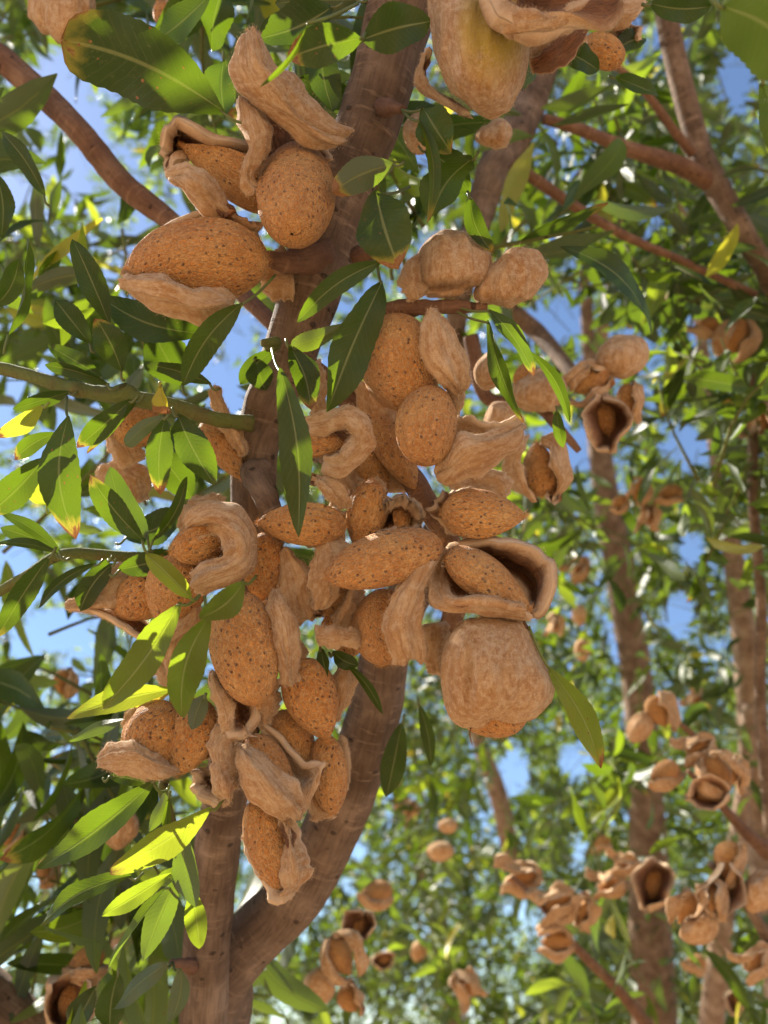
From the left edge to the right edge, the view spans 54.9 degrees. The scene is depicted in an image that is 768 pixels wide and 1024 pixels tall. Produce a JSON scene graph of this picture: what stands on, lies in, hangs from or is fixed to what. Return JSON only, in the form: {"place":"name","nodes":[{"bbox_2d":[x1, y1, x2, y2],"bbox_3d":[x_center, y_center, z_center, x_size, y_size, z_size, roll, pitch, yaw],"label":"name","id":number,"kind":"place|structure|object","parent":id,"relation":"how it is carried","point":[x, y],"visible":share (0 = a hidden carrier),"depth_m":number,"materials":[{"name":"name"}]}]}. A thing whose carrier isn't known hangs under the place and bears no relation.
{"place":"outdoors","nodes":[
{"label":"outdoors","id":0,"kind":"place"},
{"bbox_2d":[0,3,767,1023],"label":"sky","id":1,"kind":"structure","parent":0,"point":[735,84],"materials":[{"name":"blue"}]},
{"bbox_3d":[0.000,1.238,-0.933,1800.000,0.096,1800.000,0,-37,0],"label":"ground","id":2,"kind":"structure","parent":0,"visible":0},
{"bbox_2d":[0,445,767,1023],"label":"almond tree","id":3,"kind":"object","parent":2,"relation":"on","point":[304,641],"visible":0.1,"depth_m":5.82,"materials":[{"name":"green plant"}]},
{"bbox_2d":[0,0,767,1023],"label":"almond tree","id":4,"kind":"object","parent":2,"relation":"on","point":[212,948],"visible":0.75,"depth_m":0.24,"materials":[{"name":"green plant"}]},
{"bbox_2d":[26,0,49,34],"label":"almond","id":5,"kind":"object","parent":4,"relation":"attached to","point":[36,10],"visible":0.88,"depth_m":0.27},
{"bbox_2d":[35,863,61,889],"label":"almond","id":6,"kind":"object","parent":4,"relation":"attached to","point":[47,874],"visible":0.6,"depth_m":0.41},
{"bbox_2d":[53,666,78,700],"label":"almond","id":7,"kind":"object","parent":4,"relation":"attached to","point":[67,690],"visible":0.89,"depth_m":0.48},
{"bbox_2d":[43,0,95,43],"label":"almond","id":8,"kind":"object","parent":4,"relation":"attached to","point":[59,14],"visible":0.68,"depth_m":0.26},
{"bbox_2d":[44,971,96,1023],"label":"almond","id":9,"kind":"object","parent":4,"relation":"attached to","point":[63,990],"visible":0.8,"depth_m":0.34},
{"bbox_2d":[59,948,109,986],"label":"almond","id":10,"kind":"object","parent":4,"relation":"attached to","point":[79,967],"visible":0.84,"depth_m":0.33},
{"bbox_2d":[63,562,152,638],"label":"almond","id":11,"kind":"object","parent":4,"relation":"attached to","point":[120,602],"visible":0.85,"depth_m":0.23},
{"bbox_2d":[106,814,138,849],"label":"almond","id":12,"kind":"object","parent":4,"relation":"attached to","point":[125,835],"visible":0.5,"depth_m":0.32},
{"bbox_2d":[93,459,153,502],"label":"almond","id":13,"kind":"object","parent":4,"relation":"attached to","point":[136,478],"visible":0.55,"depth_m":0.26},
{"bbox_2d":[106,407,161,471],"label":"almond","id":14,"kind":"object","parent":4,"relation":"attached to","point":[123,456],"visible":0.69,"depth_m":0.25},
{"bbox_2d":[96,697,179,784],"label":"almond","id":15,"kind":"object","parent":4,"relation":"attached to","point":[141,749],"visible":1,"depth_m":0.21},
{"bbox_2d":[145,554,206,641],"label":"almond","id":16,"kind":"object","parent":4,"relation":"attached to","point":[160,596],"visible":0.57,"depth_m":0.22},
{"bbox_2d":[154,605,201,686],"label":"almond","id":17,"kind":"object","parent":4,"relation":"attached to","point":[161,674],"visible":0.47,"depth_m":0.23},
{"bbox_2d":[168,695,217,778],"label":"almond","id":18,"kind":"object","parent":4,"relation":"attached to","point":[189,752],"visible":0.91,"depth_m":0.21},
{"bbox_2d":[117,210,271,326],"bbox_3d":[-0.055,-0.076,0.218,0.047,0.052,0.024,0,-37,0],"label":"almond","id":19,"kind":"object","parent":4,"relation":"attached to","point":[195,268],"visible":0.99,"depth_m":0.21,"materials":[{"name":"food"}]},
{"bbox_2d":[176,491,227,531],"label":"almond","id":20,"kind":"object","parent":4,"relation":"attached to","point":[194,500],"visible":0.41,"depth_m":0.24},
{"bbox_2d":[157,114,263,232],"bbox_3d":[-0.049,-0.104,0.224,0.042,0.047,0.022,10,-38,-13],"label":"almond","id":21,"kind":"object","parent":4,"relation":"attached to","point":[207,182],"visible":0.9,"depth_m":0.22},
{"bbox_2d":[166,499,258,595],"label":"almond","id":22,"kind":"object","parent":4,"relation":"attached to","point":[216,542],"visible":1,"depth_m":0.21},
{"bbox_2d":[189,723,239,808],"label":"almond","id":23,"kind":"object","parent":4,"relation":"attached to","point":[214,784],"visible":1,"depth_m":0.21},
{"bbox_2d":[199,423,242,479],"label":"almond","id":24,"kind":"object","parent":4,"relation":"attached to","point":[229,461],"visible":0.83,"depth_m":0.24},
{"bbox_2d":[207,385,249,457],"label":"almond","id":25,"kind":"object","parent":4,"relation":"attached to","point":[237,441],"visible":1,"depth_m":0.24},
{"bbox_2d":[207,669,260,740],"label":"almond","id":26,"kind":"object","parent":4,"relation":"attached to","point":[236,722],"visible":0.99,"depth_m":0.21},
{"bbox_2d":[208,588,302,725],"bbox_3d":[-0.037,0.043,0.219,0.028,0.032,0.039,0,-37,0],"label":"almond","id":27,"kind":"object","parent":4,"relation":"attached to","point":[254,647],"visible":0.98,"depth_m":0.21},
{"bbox_2d":[238,801,315,905],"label":"almond","id":28,"kind":"object","parent":4,"relation":"attached to","point":[276,854],"visible":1,"depth_m":0.21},
{"bbox_2d":[260,245,295,302],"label":"almond","id":29,"kind":"object","parent":4,"relation":"attached to","point":[280,286],"visible":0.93,"depth_m":0.23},
{"bbox_2d":[233,723,328,823],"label":"almond","id":30,"kind":"object","parent":4,"relation":"attached to","point":[279,777],"visible":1,"depth_m":0.21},
{"bbox_2d":[244,530,324,626],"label":"almond","id":31,"kind":"object","parent":4,"relation":"attached to","point":[283,569],"visible":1,"depth_m":0.22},
{"bbox_2d":[258,707,314,761],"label":"almond","id":32,"kind":"object","parent":4,"relation":"attached to","point":[300,742],"visible":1,"depth_m":0.23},
{"bbox_2d":[225,23,354,249],"bbox_3d":[-0.031,-0.106,0.215,0.045,0.064,0.032,26,-44,-30],"label":"almond","id":33,"kind":"object","parent":4,"relation":"attached to","point":[293,131],"visible":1,"depth_m":0.21,"materials":[{"name":"food"}]},
{"bbox_2d":[254,472,353,549],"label":"almond","id":34,"kind":"object","parent":4,"relation":"attached to","point":[323,524],"visible":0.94,"depth_m":0.21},
{"bbox_2d":[308,358,326,413],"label":"almond","id":35,"kind":"object","parent":4,"relation":"attached to","point":[320,404],"visible":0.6,"depth_m":0.23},
{"bbox_2d":[304,966,334,1003],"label":"almond","id":36,"kind":"object","parent":4,"relation":"attached to","point":[319,983],"visible":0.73,"depth_m":0.45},
{"bbox_2d":[281,655,358,743],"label":"almond","id":37,"kind":"object","parent":4,"relation":"attached to","point":[317,700],"visible":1,"depth_m":0.22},
{"bbox_2d":[307,735,351,822],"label":"almond","id":38,"kind":"object","parent":4,"relation":"attached to","point":[328,799],"visible":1,"depth_m":0.22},
{"bbox_2d":[306,536,357,628],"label":"almond","id":39,"kind":"object","parent":4,"relation":"attached to","point":[337,605],"visible":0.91,"depth_m":0.22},
{"bbox_2d":[312,613,360,649],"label":"almond","id":40,"kind":"object","parent":4,"relation":"attached to","point":[330,635],"visible":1,"depth_m":0.22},
{"bbox_2d":[304,403,376,479],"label":"almond","id":41,"kind":"object","parent":4,"relation":"attached to","point":[343,441],"visible":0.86,"depth_m":0.21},
{"bbox_2d":[319,929,369,985],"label":"almond","id":42,"kind":"object","parent":4,"relation":"attached to","point":[335,956],"visible":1,"depth_m":0.44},
{"bbox_2d":[326,469,363,509],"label":"almond","id":43,"kind":"object","parent":4,"relation":"attached to","point":[352,480],"visible":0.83,"depth_m":0.23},
{"bbox_2d":[337,977,365,1016],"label":"almond","id":44,"kind":"object","parent":4,"relation":"attached to","point":[350,996],"visible":0.93,"depth_m":0.47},
{"bbox_2d":[341,907,376,951],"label":"almond","id":45,"kind":"object","parent":4,"relation":"attached to","point":[361,922],"visible":0.65,"depth_m":0.47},
{"bbox_2d":[344,476,388,542],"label":"almond","id":46,"kind":"object","parent":4,"relation":"attached to","point":[366,516],"visible":0.92,"depth_m":0.22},
{"bbox_2d":[347,380,397,420],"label":"almond","id":47,"kind":"object","parent":4,"relation":"attached to","point":[367,403],"visible":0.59,"depth_m":0.24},
{"bbox_2d":[356,880,393,911],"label":"almond","id":48,"kind":"object","parent":4,"relation":"attached to","point":[375,895],"visible":1,"depth_m":0.54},
{"bbox_2d":[355,451,406,493],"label":"almond","id":49,"kind":"object","parent":4,"relation":"attached to","point":[370,466],"visible":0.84,"depth_m":0.23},
{"bbox_2d":[321,525,444,589],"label":"almond","id":50,"kind":"object","parent":4,"relation":"attached to","point":[385,557],"visible":1,"depth_m":0.20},
{"bbox_2d":[351,560,437,670],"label":"almond","id":51,"kind":"object","parent":4,"relation":"attached to","point":[387,622],"visible":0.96,"depth_m":0.21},
{"bbox_2d":[370,411,419,494],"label":"almond","id":52,"kind":"object","parent":4,"relation":"attached to","point":[389,454],"visible":0.84,"depth_m":0.23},
{"bbox_2d":[377,492,425,531],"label":"almond","id":53,"kind":"object","parent":4,"relation":"attached to","point":[402,509],"visible":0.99,"depth_m":0.22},
{"bbox_2d":[394,252,428,302],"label":"almond","id":54,"kind":"object","parent":4,"relation":"attached to","point":[410,281],"visible":1,"depth_m":0.22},
{"bbox_2d":[403,112,425,154],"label":"almond","id":55,"kind":"object","parent":4,"relation":"attached to","point":[409,135],"visible":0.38,"depth_m":0.28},
{"bbox_2d":[363,305,471,414],"bbox_3d":[0.012,-0.047,0.222,0.035,0.031,0.031,12,-39,-16],"label":"almond","id":56,"kind":"object","parent":4,"relation":"attached to","point":[410,354],"visible":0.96,"depth_m":0.21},
{"bbox_2d":[422,619,450,677],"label":"almond","id":57,"kind":"object","parent":4,"relation":"attached to","point":[437,633],"visible":0.7,"depth_m":0.23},
{"bbox_2d":[426,841,453,861],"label":"almond","id":58,"kind":"object","parent":4,"relation":"attached to","point":[439,851],"visible":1,"depth_m":0.73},
{"bbox_2d":[418,225,493,300],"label":"almond","id":59,"kind":"object","parent":4,"relation":"attached to","point":[454,263],"visible":1,"depth_m":0.22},
{"bbox_2d":[393,381,528,488],"bbox_3d":[0.022,-0.022,0.217,0.041,0.028,0.020,12,-39,-15],"label":"almond","id":60,"kind":"object","parent":4,"relation":"attached to","point":[432,427],"visible":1,"depth_m":0.21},
{"bbox_2d":[412,0,531,122],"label":"almond","id":61,"kind":"object","parent":4,"relation":"attached to","point":[483,65],"visible":0.97,"depth_m":0.19,"materials":[{"name":"food"}]},
{"bbox_2d":[424,485,531,538],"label":"almond","id":62,"kind":"object","parent":4,"relation":"attached to","point":[470,512],"visible":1,"depth_m":0.21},
{"bbox_2d":[448,469,513,497],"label":"almond","id":63,"kind":"object","parent":4,"relation":"attached to","point":[497,482],"visible":0.35,"depth_m":0.25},
{"bbox_2d":[472,353,505,390],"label":"almond","id":64,"kind":"object","parent":4,"relation":"attached to","point":[483,379],"visible":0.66,"depth_m":0.28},
{"bbox_2d":[425,535,559,622],"bbox_3d":[0.030,0.020,0.218,0.041,0.032,0.028,0,-37,0],"label":"almond","id":65,"kind":"object","parent":4,"relation":"attached to","point":[505,577],"visible":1,"depth_m":0.21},
{"bbox_2d":[475,118,512,151],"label":"almond","id":66,"kind":"object","parent":4,"relation":"attached to","point":[495,134],"visible":0.98,"depth_m":0.28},
{"bbox_2d":[436,615,554,739],"bbox_3d":[0.033,0.046,0.218,0.037,0.035,0.043,0,-37,0],"label":"almond","id":67,"kind":"object","parent":4,"relation":"attached to","point":[496,681],"visible":1,"depth_m":0.20,"materials":[{"name":"food"}]},
{"bbox_2d":[483,401,514,421],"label":"almond","id":68,"kind":"object","parent":4,"relation":"attached to","point":[499,411],"visible":0.62,"depth_m":0.29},
{"bbox_2d":[473,243,550,310],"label":"almond","id":69,"kind":"object","parent":4,"relation":"attached to","point":[517,275],"visible":1,"depth_m":0.22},
{"bbox_2d":[478,0,624,53],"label":"almond","id":70,"kind":"object","parent":4,"relation":"attached to","point":[531,23],"visible":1,"depth_m":0.18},
{"bbox_2d":[529,29,588,74],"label":"almond","id":71,"kind":"object","parent":4,"relation":"attached to","point":[548,58],"visible":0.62,"depth_m":0.22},
{"bbox_2d":[584,0,648,70],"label":"almond","id":72,"kind":"object","parent":4,"relation":"attached to","point":[607,49],"visible":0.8,"depth_m":0.24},
{"bbox_2d":[0,2,767,1023],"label":"almond tree","id":73,"kind":"object","parent":2,"relation":"on","point":[340,896],"visible":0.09,"depth_m":2.88,"materials":[{"name":"green plant"}]},
{"bbox_2d":[1,3,767,1023],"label":"almond tree","id":74,"kind":"object","parent":2,"relation":"on","point":[661,941],"visible":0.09,"depth_m":1.99,"materials":[{"name":"green plant"}]},
{"bbox_2d":[281,0,767,1023],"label":"almond tree","id":75,"kind":"object","parent":2,"relation":"on","point":[709,1006],"visible":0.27,"depth_m":1.24,"materials":[{"name":"green plant"}]},
{"bbox_2d":[371,951,394,970],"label":"almond","id":76,"kind":"object","parent":75,"relation":"attached to","point":[383,961],"visible":1,"depth_m":1.04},
{"bbox_2d":[410,941,427,961],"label":"almond","id":77,"kind":"object","parent":75,"relation":"attached to","point":[418,950],"visible":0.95,"depth_m":1.11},
{"bbox_2d":[571,605,586,625],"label":"almond","id":78,"kind":"object","parent":75,"relation":"attached to","point":[578,614],"visible":0.94,"depth_m":1.01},
{"bbox_2d":[379,0,767,1023],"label":"almond tree","id":79,"kind":"object","parent":2,"relation":"on","point":[699,278],"visible":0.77,"depth_m":0.60,"materials":[{"name":"green plant"}]},
{"bbox_2d":[448,965,489,1013],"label":"almond","id":80,"kind":"object","parent":79,"relation":"attached to","point":[465,985],"visible":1,"depth_m":0.73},
{"bbox_2d":[493,853,542,898],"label":"almond","id":81,"kind":"object","parent":79,"relation":"attached to","point":[526,874],"visible":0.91,"depth_m":0.63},
{"bbox_2d":[512,364,542,387],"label":"almond","id":82,"kind":"object","parent":79,"relation":"attached to","point":[521,371],"visible":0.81,"depth_m":0.33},
{"bbox_2d":[501,432,574,505],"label":"almond","id":83,"kind":"object","parent":79,"relation":"attached to","point":[541,471],"visible":0.81,"depth_m":0.30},
{"bbox_2d":[513,372,569,414],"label":"almond","id":84,"kind":"object","parent":79,"relation":"attached to","point":[536,393],"visible":0.78,"depth_m":0.32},
{"bbox_2d":[523,880,578,927],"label":"almond","id":85,"kind":"object","parent":79,"relation":"attached to","point":[556,898],"visible":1,"depth_m":0.61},
{"bbox_2d":[542,612,565,636],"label":"almond","id":86,"kind":"object","parent":79,"relation":"attached to","point":[557,623],"visible":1,"depth_m":0.83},
{"bbox_2d":[535,923,575,963],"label":"almond","id":87,"kind":"object","parent":79,"relation":"attached to","point":[557,941],"visible":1,"depth_m":0.61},
{"bbox_2d":[557,556,589,584],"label":"almond","id":88,"kind":"object","parent":79,"relation":"attached to","point":[580,573],"visible":0.91,"depth_m":0.83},
{"bbox_2d":[556,891,601,933],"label":"almond","id":89,"kind":"object","parent":79,"relation":"attached to","point":[587,916],"visible":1,"depth_m":0.61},
{"bbox_2d":[562,357,617,407],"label":"almond","id":90,"kind":"object","parent":79,"relation":"attached to","point":[590,378],"visible":0.98,"depth_m":0.34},
{"bbox_2d":[584,863,630,900],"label":"almond","id":91,"kind":"object","parent":79,"relation":"attached to","point":[610,885],"visible":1,"depth_m":0.63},
{"bbox_2d":[581,393,634,454],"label":"almond","id":92,"kind":"object","parent":79,"relation":"attached to","point":[607,421],"visible":1,"depth_m":0.34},
{"bbox_2d":[609,495,630,514],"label":"almond","id":93,"kind":"object","parent":79,"relation":"attached to","point":[620,504],"visible":1,"depth_m":0.64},
{"bbox_2d":[595,334,648,379],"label":"almond","id":94,"kind":"object","parent":79,"relation":"attached to","point":[621,356],"visible":1,"depth_m":0.34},
{"bbox_2d":[605,846,639,876],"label":"almond","id":95,"kind":"object","parent":79,"relation":"attached to","point":[629,862],"visible":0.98,"depth_m":0.63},
{"bbox_2d":[616,380,644,424],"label":"almond","id":96,"kind":"object","parent":79,"relation":"attached to","point":[631,397],"visible":0.89,"depth_m":0.35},
{"bbox_2d":[625,476,653,505],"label":"almond","id":97,"kind":"object","parent":79,"relation":"attached to","point":[633,489],"visible":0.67,"depth_m":0.63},
{"bbox_2d":[626,711,653,743],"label":"almond","id":98,"kind":"object","parent":79,"relation":"attached to","point":[640,726],"visible":1,"depth_m":0.52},
{"bbox_2d":[633,503,661,533],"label":"almond","id":99,"kind":"object","parent":79,"relation":"attached to","point":[650,515],"visible":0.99,"depth_m":0.63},
{"bbox_2d":[630,855,675,915],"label":"almond","id":100,"kind":"object","parent":79,"relation":"attached to","point":[652,878],"visible":0.99,"depth_m":0.60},
{"bbox_2d":[642,689,681,731],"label":"almond","id":101,"kind":"object","parent":79,"relation":"attached to","point":[662,709],"visible":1,"depth_m":0.51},
{"bbox_2d":[646,759,685,792],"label":"almond","id":102,"kind":"object","parent":79,"relation":"attached to","point":[667,775],"visible":1,"depth_m":0.47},
{"bbox_2d":[653,484,683,505],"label":"almond","id":103,"kind":"object","parent":79,"relation":"attached to","point":[669,494],"visible":0.99,"depth_m":0.63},
{"bbox_2d":[665,887,705,927],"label":"almond","id":104,"kind":"object","parent":79,"relation":"hanging from","point":[682,906],"visible":0.71,"depth_m":0.47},
{"bbox_2d":[665,730,717,768],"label":"almond","id":105,"kind":"object","parent":79,"relation":"attached to","point":[696,747],"visible":1,"depth_m":0.49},
{"bbox_2d":[680,954,707,976],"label":"almond","id":106,"kind":"object","parent":79,"relation":"attached to","point":[688,964],"visible":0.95,"depth_m":0.95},
{"bbox_2d":[679,911,718,945],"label":"almond","id":107,"kind":"object","parent":79,"relation":"attached to","point":[702,930],"visible":0.94,"depth_m":0.46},
{"bbox_2d":[686,317,719,339],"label":"almond","id":108,"kind":"object","parent":79,"relation":"attached to","point":[704,328],"visible":1,"depth_m":0.55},
{"bbox_2d":[684,878,729,922],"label":"almond","id":109,"kind":"object","parent":79,"relation":"attached to","point":[713,897],"visible":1,"depth_m":0.44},
{"bbox_2d":[684,771,730,810],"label":"almond","id":110,"kind":"object","parent":79,"relation":"attached to","point":[693,797],"visible":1,"depth_m":0.47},
{"bbox_2d":[694,862,747,922],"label":"almond","id":111,"kind":"object","parent":79,"relation":"attached to","point":[738,896],"visible":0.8,"depth_m":0.45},
{"bbox_2d":[695,749,750,801],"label":"almond","id":112,"kind":"object","parent":79,"relation":"attached to","point":[715,762],"visible":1,"depth_m":0.47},
{"bbox_2d":[713,838,749,889],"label":"almond","id":113,"kind":"object","parent":79,"relation":"attached to","point":[728,852],"visible":1,"depth_m":0.46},
{"bbox_2d":[723,990,743,1017],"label":"almond","id":114,"kind":"object","parent":79,"relation":"attached to","point":[731,1000],"visible":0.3,"depth_m":0.95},
{"bbox_2d":[711,318,763,363],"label":"almond","id":115,"kind":"object","parent":79,"relation":"attached to","point":[743,336],"visible":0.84,"depth_m":0.54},
{"bbox_2d":[728,753,749,795],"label":"almond","id":116,"kind":"object","parent":79,"relation":"attached to","point":[742,761],"visible":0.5,"depth_m":0.49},
{"bbox_2d":[724,940,767,988],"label":"almond","id":117,"kind":"object","parent":79,"relation":"attached to","point":[753,960],"visible":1,"depth_m":0.47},
{"bbox_2d":[736,400,767,439],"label":"almond","id":118,"kind":"object","parent":79,"relation":"attached to","point":[751,426],"visible":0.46,"depth_m":0.54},
{"bbox_2d":[745,869,767,912],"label":"almond","id":119,"kind":"object","parent":79,"relation":"attached to","point":[756,884],"visible":1,"depth_m":0.45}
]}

